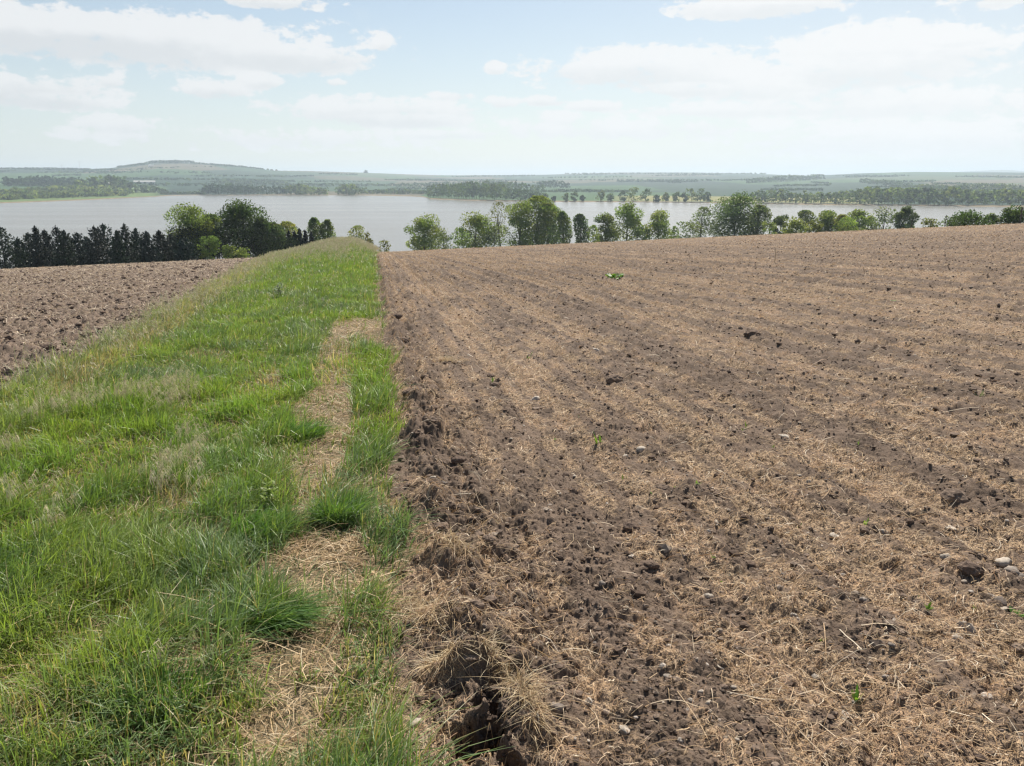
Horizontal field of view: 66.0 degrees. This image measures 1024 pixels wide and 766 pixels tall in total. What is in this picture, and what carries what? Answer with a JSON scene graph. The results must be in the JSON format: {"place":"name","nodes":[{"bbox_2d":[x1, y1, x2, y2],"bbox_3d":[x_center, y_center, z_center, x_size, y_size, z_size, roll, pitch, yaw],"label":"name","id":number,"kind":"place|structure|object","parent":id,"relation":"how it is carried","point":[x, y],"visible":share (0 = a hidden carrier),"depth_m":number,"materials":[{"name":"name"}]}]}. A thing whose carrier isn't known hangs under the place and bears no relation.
{"place":"outdoors","nodes":[
{"label":"outdoors","id":0,"kind":"place"},
{"bbox_2d":[0,258,253,388],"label":"ploughed field","id":1,"kind":"structure","parent":0,"point":[9,348],"depth_m":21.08,"materials":[{"name":"soil"}]},
{"bbox_2d":[0,257,252,382],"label":"straw","id":2,"kind":"object","parent":1,"relation":"on","point":[74,268],"visible":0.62,"depth_m":30.16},
{"bbox_2d":[0,263,453,765],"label":"verge ground","id":3,"kind":"structure","parent":0,"point":[278,722],"depth_m":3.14,"materials":[{"name":"beige plant"}]},
{"bbox_2d":[0,364,237,688],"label":"grass seed heads","id":4,"kind":"object","parent":3,"relation":"on","point":[120,393],"depth_m":5.64,"materials":[{"name":"plant"}]},
{"bbox_2d":[74,643,231,746],"bbox_3d":[-1.201,1.029,2.656,0.513,0.189,0.554,9,17,32],"label":"grass tuft","id":5,"kind":"object","parent":3,"relation":"on","point":[187,684],"visible":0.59,"depth_m":2.68,"materials":[{"name":"green plant"}]},
{"bbox_2d":[1,236,386,400],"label":"grass seed heads","id":6,"kind":"object","parent":3,"relation":"on","point":[338,242],"depth_m":19.08,"materials":[{"name":"plant"}]},
{"bbox_2d":[0,241,508,765],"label":"grass","id":7,"kind":"structure","parent":3,"relation":"on","point":[104,559],"depth_m":4.17,"materials":[{"name":"green plant"}]},
{"bbox_2d":[259,478,281,511],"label":"weed","id":8,"kind":"object","parent":3,"relation":"on","point":[269,493],"visible":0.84,"depth_m":4.45,"materials":[{"name":"green plant"}]},
{"bbox_2d":[222,498,324,545],"bbox_3d":[-1.240,0.730,4.114,0.548,0.216,0.550,0,14,0],"label":"grass tuft","id":9,"kind":"object","parent":3,"relation":"on","point":[257,516],"visible":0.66,"depth_m":4.12,"materials":[{"name":"green plant"}]},
{"bbox_2d":[241,581,358,642],"bbox_3d":[-0.851,0.926,3.191,0.478,0.199,0.461,-7,16,-26],"label":"grass tuft","id":10,"kind":"object","parent":3,"relation":"on","point":[304,610],"visible":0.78,"depth_m":3.15,"materials":[{"name":"green plant"}]},
{"bbox_2d":[278,412,337,441],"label":"grass tuft","id":11,"kind":"object","parent":3,"relation":"on","point":[317,431],"visible":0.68,"depth_m":6.10,"materials":[{"name":"green plant"}]},
{"bbox_2d":[295,483,392,527],"bbox_3d":[-0.952,0.671,4.359,0.574,0.220,0.574,0,14,0],"label":"grass tuft","id":12,"kind":"object","parent":3,"relation":"on","point":[321,514],"visible":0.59,"depth_m":4.31,"materials":[{"name":"green plant"}]},
{"bbox_2d":[0,195,1023,268],"bbox_3d":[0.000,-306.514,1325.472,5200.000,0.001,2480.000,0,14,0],"label":"lake","id":13,"kind":"structure","parent":0,"point":[385,218],"depth_m":854.96,"materials":[{"name":"grey liquid"}]},
{"bbox_2d":[0,162,1023,206],"bbox_3d":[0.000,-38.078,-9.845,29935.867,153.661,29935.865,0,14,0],"label":"hills","id":14,"kind":"structure","parent":0,"point":[715,188],"depth_m":2829.95,"materials":[{"name":"green plant"}]},
{"bbox_2d":[2,175,88,186],"bbox_3d":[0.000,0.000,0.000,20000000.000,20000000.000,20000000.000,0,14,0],"label":"wood","id":15,"kind":"object","parent":14,"relation":"on","point":[33,180],"visible":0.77,"depth_m":1971.07,"materials":[{"name":"green plant"}]},
{"bbox_2d":[0,183,133,199],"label":"scrub","id":16,"kind":"object","parent":14,"relation":"on","point":[57,191],"visible":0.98,"depth_m":1559.60,"materials":[{"name":"green plant"}]},
{"bbox_2d":[73,174,168,192],"bbox_3d":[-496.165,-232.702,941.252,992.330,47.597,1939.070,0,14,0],"label":"wood","id":17,"kind":"object","parent":14,"relation":"on","point":[117,181],"visible":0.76,"depth_m":1806.97,"materials":[{"name":"green plant"}]},
{"bbox_2d":[201,182,285,194],"bbox_3d":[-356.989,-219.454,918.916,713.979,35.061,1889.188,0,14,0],"label":"wood","id":18,"kind":"object","parent":14,"relation":"on","point":[206,189],"visible":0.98,"depth_m":1780.12,"materials":[{"name":"green plant"}]},
{"bbox_2d":[281,183,368,194],"bbox_3d":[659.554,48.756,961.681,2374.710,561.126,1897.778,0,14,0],"label":"wood","id":19,"kind":"object","parent":14,"relation":"on","point":[298,188],"visible":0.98,"depth_m":1775.81,"materials":[{"name":"green plant"}]},
{"bbox_2d":[159,181,511,194],"bbox_3d":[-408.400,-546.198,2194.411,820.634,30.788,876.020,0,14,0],"label":"scrub","id":20,"kind":"object","parent":14,"relation":"on","point":[401,191],"visible":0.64,"depth_m":1853.82,"materials":[{"name":"green plant"}]},
{"bbox_2d":[0,170,745,192],"bbox_3d":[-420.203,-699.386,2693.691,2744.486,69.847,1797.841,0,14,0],"label":"hedges","id":21,"kind":"object","parent":14,"relation":"on","point":[248,183],"visible":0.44,"depth_m":2548.01,"materials":[{"name":"green plant"}]},
{"bbox_2d":[0,160,765,173],"bbox_3d":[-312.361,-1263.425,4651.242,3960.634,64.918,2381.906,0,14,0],"label":"wood","id":22,"kind":"object","parent":14,"relation":"on","point":[170,161],"visible":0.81,"depth_m":3776.05,"materials":[{"name":"green plant"}]},
{"bbox_2d":[426,180,545,199],"bbox_3d":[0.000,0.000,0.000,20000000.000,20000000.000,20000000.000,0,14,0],"label":"wood","id":23,"kind":"object","parent":14,"relation":"on","point":[466,188],"visible":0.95,"depth_m":1384.46,"materials":[{"name":"green plant"}]},
{"bbox_2d":[0,165,1023,191],"bbox_3d":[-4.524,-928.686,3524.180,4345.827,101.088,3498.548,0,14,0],"label":"hedges","id":24,"kind":"object","parent":14,"relation":"on","point":[562,189],"visible":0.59,"depth_m":3087.25,"materials":[{"name":"green plant"}]},
{"bbox_2d":[476,174,913,187],"bbox_3d":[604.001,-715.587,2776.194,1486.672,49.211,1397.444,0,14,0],"label":"wood","id":25,"kind":"object","parent":14,"relation":"on","point":[781,178],"visible":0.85,"depth_m":2789.91,"materials":[{"name":"green plant"}]},
{"bbox_2d":[749,189,860,203],"bbox_3d":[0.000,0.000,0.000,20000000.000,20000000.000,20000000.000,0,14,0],"label":"wood","id":26,"kind":"object","parent":14,"relation":"on","point":[805,197],"visible":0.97,"depth_m":1140.56,"materials":[{"name":"green plant"}]},
{"bbox_2d":[831,183,1023,204],"bbox_3d":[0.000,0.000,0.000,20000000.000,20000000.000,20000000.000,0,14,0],"label":"wood","id":27,"kind":"object","parent":14,"relation":"on","point":[979,194],"visible":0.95,"depth_m":1080.44,"materials":[{"name":"green plant"}]},
{"bbox_2d":[0,0,1023,175],"label":"sky","id":28,"kind":"structure","parent":0,"point":[415,87],"materials":[{"name":"white"}]},
{"bbox_2d":[374,224,1023,765],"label":"ploughed field","id":29,"kind":"structure","parent":0,"point":[970,364],"depth_m":4.81,"materials":[{"name":"soil"}]},
{"bbox_2d":[383,579,465,641],"bbox_3d":[-0.380,0.908,3.230,0.387,0.202,0.702,-8,17,-29],"label":"dry grass tuft","id":30,"kind":"object","parent":29,"relation":"on","point":[415,608],"visible":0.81,"depth_m":3.21,"materials":[{"name":"plant"}]},
{"bbox_2d":[401,626,502,679],"bbox_3d":[-0.222,0.987,2.795,0.440,0.214,0.334,0,14,0],"label":"dry grass tuft","id":31,"kind":"object","parent":29,"relation":"on","point":[432,661],"visible":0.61,"depth_m":2.80,"materials":[{"name":"plant"}]},
{"bbox_2d":[422,525,488,565],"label":"dry grass tuft","id":32,"kind":"object","parent":29,"relation":"on","point":[457,542],"visible":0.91,"depth_m":3.65,"materials":[{"name":"plant"}]},
{"bbox_2d":[469,599,484,611],"bbox_3d":[-0.143,0.889,3.154,0.069,0.044,0.063,4,15,17],"label":"stone","id":33,"kind":"object","parent":29,"relation":"on","point":[478,604],"visible":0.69,"depth_m":3.14,"materials":[{"name":"brown stone"}]},
{"bbox_2d":[0,230,1023,765],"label":"soil crumbs","id":34,"kind":"object","parent":29,"relation":"on","point":[666,548],"visible":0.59,"depth_m":3.81,"materials":[{"name":"brown soil"}]},
{"bbox_2d":[450,625,576,694],"bbox_3d":[-0.012,0.968,2.767,0.391,0.186,0.421,-6,16,-22],"label":"dry grass tuft","id":35,"kind":"object","parent":29,"relation":"on","point":[497,655],"visible":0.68,"depth_m":2.77,"materials":[{"name":"plant"}]},
{"bbox_2d":[478,642,592,754],"bbox_3d":[0.039,1.026,2.585,0.453,0.147,0.506,0,14,0],"label":"dry grass tuft","id":36,"kind":"object","parent":29,"relation":"on","point":[525,687],"visible":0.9,"depth_m":2.57,"materials":[{"name":"plant"}]},
{"bbox_2d":[547,702,564,713],"bbox_3d":[0.144,1.058,2.577,0.058,0.040,0.057,0,14,0],"label":"stone","id":37,"kind":"object","parent":29,"relation":"on","point":[557,709],"visible":0.84,"depth_m":2.55,"materials":[{"name":"grey stone"}]},
{"bbox_2d":[363,222,1023,765],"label":"straw","id":38,"kind":"object","parent":29,"relation":"on","point":[1003,654],"visible":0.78,"depth_m":3.67,"materials":[{"name":"beige plant"}]},
{"bbox_2d":[940,488,968,503],"bbox_3d":[2.409,0.621,4.289,0.135,0.095,0.148,-2,15,-7],"label":"soil clod","id":39,"kind":"object","parent":29,"relation":"on","point":[949,495],"visible":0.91,"depth_m":4.26,"materials":[{"name":"soil"}]},
{"bbox_2d":[956,560,984,576],"bbox_3d":[1.987,0.805,3.413,0.097,0.066,0.107,-3,15,-13],"label":"soil clod","id":40,"kind":"object","parent":29,"relation":"on","point":[969,568],"visible":1,"depth_m":3.38,"materials":[{"name":"brown soil"}]},
{"bbox_2d":[994,557,1011,567],"bbox_3d":[2.201,0.805,3.524,0.074,0.049,0.079,0,14,0],"label":"stone","id":41,"kind":"object","parent":29,"relation":"on","point":[1003,562],"visible":0.77,"depth_m":3.51,"materials":[{"name":"white stone"}]},
{"bbox_2d":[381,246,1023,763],"bbox_3d":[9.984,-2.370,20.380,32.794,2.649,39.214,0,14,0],"label":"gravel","id":42,"kind":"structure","parent":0,"point":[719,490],"depth_m":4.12,"materials":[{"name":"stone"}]},
{"bbox_3d":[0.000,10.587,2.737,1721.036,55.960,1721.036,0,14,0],"label":"hillside","id":43,"kind":"structure","parent":0,"visible":0},
{"bbox_2d":[0,227,31,268],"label":"conifer","id":44,"kind":"object","parent":43,"relation":"on","point":[7,253],"visible":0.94,"depth_m":132.62,"materials":[{"name":"green plant"}]},
{"bbox_2d":[7,238,31,268],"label":"conifer","id":45,"kind":"object","parent":43,"relation":"on","point":[19,241],"visible":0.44,"depth_m":136.33,"materials":[{"name":"green plant"}]},
{"bbox_2d":[21,232,36,263],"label":"conifer","id":46,"kind":"object","parent":43,"relation":"on","point":[26,236],"visible":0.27,"depth_m":139.78,"materials":[{"name":"green plant"}]},
{"bbox_2d":[23,225,53,267],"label":"conifer","id":47,"kind":"object","parent":43,"relation":"on","point":[38,259],"visible":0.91,"depth_m":133.31,"materials":[{"name":"green plant"}]},
{"bbox_2d":[39,229,60,266],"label":"conifer","id":48,"kind":"object","parent":43,"relation":"on","point":[44,236],"visible":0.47,"depth_m":137.20,"materials":[{"name":"green plant"}]},
{"bbox_2d":[48,225,76,259],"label":"conifer","id":49,"kind":"object","parent":43,"relation":"on","point":[56,231],"visible":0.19,"depth_m":140.64,"materials":[{"name":"green plant"}]},
{"bbox_2d":[50,230,81,266],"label":"conifer","id":50,"kind":"object","parent":43,"relation":"on","point":[67,255],"visible":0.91,"depth_m":134.10,"materials":[{"name":"green plant"}]},
{"bbox_2d":[65,232,91,265],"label":"conifer","id":51,"kind":"object","parent":43,"relation":"on","point":[75,241],"visible":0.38,"depth_m":138.04,"materials":[{"name":"green plant"}]},
{"bbox_2d":[76,225,111,264],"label":"conifer","id":52,"kind":"object","parent":43,"relation":"on","point":[98,255],"visible":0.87,"depth_m":134.91,"materials":[{"name":"green plant"}]},
{"bbox_2d":[84,223,113,263],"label":"conifer","id":53,"kind":"object","parent":43,"relation":"on","point":[102,226],"visible":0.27,"depth_m":138.69,"materials":[{"name":"green plant"}]},
{"bbox_2d":[108,230,131,263],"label":"conifer","id":54,"kind":"object","parent":43,"relation":"on","point":[118,249],"visible":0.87,"depth_m":132.13,"materials":[{"name":"green plant"}]},
{"bbox_2d":[116,223,141,262],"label":"conifer","id":55,"kind":"object","parent":43,"relation":"on","point":[124,233],"visible":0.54,"depth_m":136.03,"materials":[{"name":"green plant"}]},
{"bbox_2d":[125,228,145,261],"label":"conifer","id":56,"kind":"object","parent":43,"relation":"on","point":[135,234],"visible":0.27,"depth_m":139.72,"materials":[{"name":"green plant"}]},
{"bbox_2d":[134,230,164,262],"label":"conifer","id":57,"kind":"object","parent":43,"relation":"on","point":[151,250],"visible":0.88,"depth_m":133.18,"materials":[{"name":"green plant"}]},
{"bbox_2d":[152,230,176,261],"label":"conifer","id":58,"kind":"object","parent":43,"relation":"on","point":[160,240],"visible":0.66,"depth_m":137.20,"materials":[{"name":"green plant"}]},
{"bbox_2d":[163,233,179,260],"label":"conifer","id":59,"kind":"object","parent":43,"relation":"on","point":[172,240],"visible":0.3,"depth_m":140.91,"materials":[{"name":"green plant"}]},
{"bbox_2d":[165,222,206,257],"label":"shrub","id":60,"kind":"object","parent":43,"relation":"on","point":[188,232],"visible":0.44,"depth_m":144.25,"materials":[{"name":"green plant"}]},
{"bbox_2d":[172,237,201,260],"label":"tree","id":61,"kind":"object","parent":43,"relation":"on","point":[185,252],"visible":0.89,"depth_m":134.07,"materials":[{"name":"green plant"}]},
{"bbox_2d":[162,202,217,259],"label":"tree","id":62,"kind":"object","parent":43,"relation":"on","point":[188,218],"visible":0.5,"depth_m":145.76,"materials":[{"name":"green plant"}]},
{"bbox_2d":[184,237,221,259],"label":"shrub","id":63,"kind":"object","parent":43,"relation":"on","point":[197,250],"visible":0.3,"depth_m":141.47,"materials":[{"name":"green plant"}]},
{"bbox_2d":[193,214,221,256],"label":"tree","id":64,"kind":"object","parent":43,"relation":"on","point":[215,218],"visible":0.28,"depth_m":148.47,"materials":[{"name":"green plant"}]},
{"bbox_2d":[197,235,221,259],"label":"shrub","id":65,"kind":"object","parent":43,"relation":"on","point":[215,244],"visible":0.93,"depth_m":138.17,"materials":[{"name":"green plant"}]},
{"bbox_2d":[205,225,236,258],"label":"shrub","id":66,"kind":"object","parent":43,"relation":"on","point":[225,239],"visible":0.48,"depth_m":146.88,"materials":[{"name":"green plant"}]},
{"bbox_2d":[219,244,234,258],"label":"shrub","id":67,"kind":"object","parent":43,"relation":"on","point":[230,254],"visible":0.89,"depth_m":139.12,"materials":[{"name":"green plant"}]},
{"bbox_2d":[215,198,276,257],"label":"tree","id":68,"kind":"object","parent":43,"relation":"on","point":[238,211],"visible":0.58,"depth_m":153.50,"materials":[{"name":"green plant"}]},
{"bbox_2d":[224,221,281,256],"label":"shrub","id":69,"kind":"object","parent":43,"relation":"on","point":[248,234],"visible":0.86,"depth_m":147.67,"materials":[{"name":"green plant"}]},
{"bbox_2d":[250,218,270,256],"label":"tree","id":70,"kind":"object","parent":43,"relation":"on","point":[262,222],"visible":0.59,"depth_m":152.84,"materials":[{"name":"green plant"}]},
{"bbox_2d":[267,222,286,253],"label":"tree","id":71,"kind":"object","parent":43,"relation":"on","point":[280,229],"visible":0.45,"depth_m":156.93,"materials":[{"name":"green plant"}]},
{"bbox_2d":[265,233,299,250],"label":"shrub","id":72,"kind":"object","parent":43,"relation":"on","point":[287,242],"visible":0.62,"depth_m":153.62,"materials":[{"name":"green plant"}]},
{"bbox_2d":[277,221,302,237],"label":"tree","id":73,"kind":"object","parent":43,"relation":"on","point":[288,225],"visible":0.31,"depth_m":186.00,"materials":[{"name":"green plant"}]},
{"bbox_2d":[306,217,323,240],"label":"tree","id":74,"kind":"object","parent":43,"relation":"on","point":[313,221],"visible":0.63,"depth_m":174.14,"materials":[{"name":"green plant"}]},
{"bbox_2d":[319,219,335,238],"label":"tree","id":75,"kind":"object","parent":43,"relation":"on","point":[327,223],"visible":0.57,"depth_m":174.33,"materials":[{"name":"green plant"}]},
{"bbox_2d":[403,213,445,250],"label":"tree","id":76,"kind":"object","parent":43,"relation":"on","point":[424,226],"visible":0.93,"depth_m":210.59,"materials":[{"name":"green plant"}]},
{"bbox_2d":[432,229,453,248],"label":"shrub","id":77,"kind":"object","parent":43,"relation":"on","point":[446,240],"visible":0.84,"depth_m":196.96,"materials":[{"name":"green plant"}]},
{"bbox_2d":[453,227,471,248],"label":"shrub","id":78,"kind":"object","parent":43,"relation":"on","point":[463,235],"visible":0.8,"depth_m":221.81,"materials":[{"name":"green plant"}]},
{"bbox_2d":[449,210,498,247],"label":"tree","id":79,"kind":"object","parent":43,"relation":"on","point":[478,224],"visible":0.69,"depth_m":229.54,"materials":[{"name":"green plant"}]},
{"bbox_2d":[479,222,507,247],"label":"shrub","id":80,"kind":"object","parent":43,"relation":"on","point":[495,240],"visible":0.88,"depth_m":228.25,"materials":[{"name":"green plant"}]},
{"bbox_2d":[486,201,508,246],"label":"tree","id":81,"kind":"object","parent":43,"relation":"on","point":[495,217],"visible":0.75,"depth_m":234.93,"materials":[{"name":"green plant"}]},
{"bbox_2d":[496,200,539,245],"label":"tree","id":82,"kind":"object","parent":43,"relation":"on","point":[518,221],"visible":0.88,"depth_m":243.82,"materials":[{"name":"green plant"}]},
{"bbox_2d":[516,195,557,244],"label":"tree","id":83,"kind":"object","parent":43,"relation":"on","point":[535,199],"visible":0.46,"depth_m":247.38,"materials":[{"name":"green plant"}]},
{"bbox_2d":[534,202,564,244],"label":"tree","id":84,"kind":"object","parent":43,"relation":"on","point":[548,206],"visible":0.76,"depth_m":243.89,"materials":[{"name":"green plant"}]},
{"bbox_2d":[547,225,560,243],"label":"shrub","id":85,"kind":"object","parent":43,"relation":"on","point":[552,233],"visible":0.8,"depth_m":232.32,"materials":[{"name":"green plant"}]},
{"bbox_2d":[556,211,572,243],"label":"tree","id":86,"kind":"object","parent":43,"relation":"on","point":[564,218],"visible":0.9,"depth_m":239.90,"materials":[{"name":"green plant"}]},
{"bbox_2d":[572,213,589,242],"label":"tree","id":87,"kind":"object","parent":43,"relation":"on","point":[579,219],"visible":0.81,"depth_m":244.88,"materials":[{"name":"green plant"}]},
{"bbox_2d":[586,225,599,242],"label":"shrub","id":88,"kind":"object","parent":43,"relation":"on","point":[594,228],"visible":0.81,"depth_m":235.95,"materials":[{"name":"green plant"}]},
{"bbox_2d":[593,212,618,241],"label":"tree","id":89,"kind":"object","parent":43,"relation":"on","point":[606,218],"visible":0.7,"depth_m":244.36,"materials":[{"name":"green plant"}]},
{"bbox_2d":[608,202,645,241],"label":"tree","id":90,"kind":"object","parent":43,"relation":"on","point":[632,221],"visible":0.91,"depth_m":243.72,"materials":[{"name":"green plant"}]},
{"bbox_2d":[640,208,677,239],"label":"tree","id":91,"kind":"object","parent":43,"relation":"on","point":[659,225],"visible":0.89,"depth_m":243.96,"materials":[{"name":"green plant"}]},
{"bbox_2d":[675,220,704,238],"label":"shrub","id":92,"kind":"object","parent":43,"relation":"on","point":[690,226],"visible":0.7,"depth_m":220.22,"materials":[{"name":"green plant"}]},
{"bbox_2d":[690,206,711,237],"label":"tree","id":93,"kind":"object","parent":43,"relation":"on","point":[704,213],"visible":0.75,"depth_m":249.51,"materials":[{"name":"green plant"}]},
{"bbox_2d":[702,191,767,236],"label":"tree","id":94,"kind":"object","parent":43,"relation":"on","point":[732,213],"visible":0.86,"depth_m":242.80,"materials":[{"name":"green plant"}]},
{"bbox_2d":[742,204,772,235],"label":"tree","id":95,"kind":"object","parent":43,"relation":"on","point":[764,215],"visible":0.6,"depth_m":243.50,"materials":[{"name":"green plant"}]},
{"bbox_2d":[771,214,790,233],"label":"tree","id":96,"kind":"object","parent":43,"relation":"on","point":[778,221],"visible":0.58,"depth_m":244.42,"materials":[{"name":"green plant"}]},
{"bbox_2d":[780,216,812,233],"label":"shrub","id":97,"kind":"object","parent":43,"relation":"on","point":[794,224],"visible":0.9,"depth_m":146.84,"materials":[{"name":"green plant"}]},
{"bbox_2d":[797,210,818,232],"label":"tree","id":98,"kind":"object","parent":43,"relation":"on","point":[803,215],"visible":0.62,"depth_m":243.97,"materials":[{"name":"green plant"}]},
{"bbox_2d":[804,219,823,232],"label":"shrub","id":99,"kind":"object","parent":43,"relation":"on","point":[818,226],"visible":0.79,"depth_m":151.94,"materials":[{"name":"green plant"}]},
{"bbox_2d":[814,209,836,232],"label":"tree","id":100,"kind":"object","parent":43,"relation":"on","point":[827,217],"visible":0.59,"depth_m":243.90,"materials":[{"name":"green plant"}]},
{"bbox_2d":[832,216,858,230],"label":"shrub","id":101,"kind":"object","parent":43,"relation":"on","point":[846,222],"visible":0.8,"depth_m":210.61,"materials":[{"name":"green plant"}]},
{"bbox_2d":[845,208,875,230],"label":"tree","id":102,"kind":"object","parent":43,"relation":"on","point":[859,214],"visible":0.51,"depth_m":243.44,"materials":[{"name":"green plant"}]},
{"bbox_2d":[872,206,899,229],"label":"tree","id":103,"kind":"object","parent":43,"relation":"on","point":[882,219],"visible":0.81,"depth_m":234.72,"materials":[{"name":"green plant"}]},
{"bbox_2d":[891,205,920,228],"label":"tree","id":104,"kind":"object","parent":43,"relation":"on","point":[906,211],"visible":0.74,"depth_m":234.28,"materials":[{"name":"green plant"}]},
{"bbox_2d":[938,209,996,226],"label":"shrub","id":105,"kind":"object","parent":43,"relation":"on","point":[963,218],"visible":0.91,"depth_m":109.14,"materials":[{"name":"green plant"}]},
{"bbox_2d":[994,205,1023,223],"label":"shrub","id":106,"kind":"object","parent":43,"relation":"on","point":[1012,216],"visible":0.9,"depth_m":109.37,"materials":[{"name":"green plant"}]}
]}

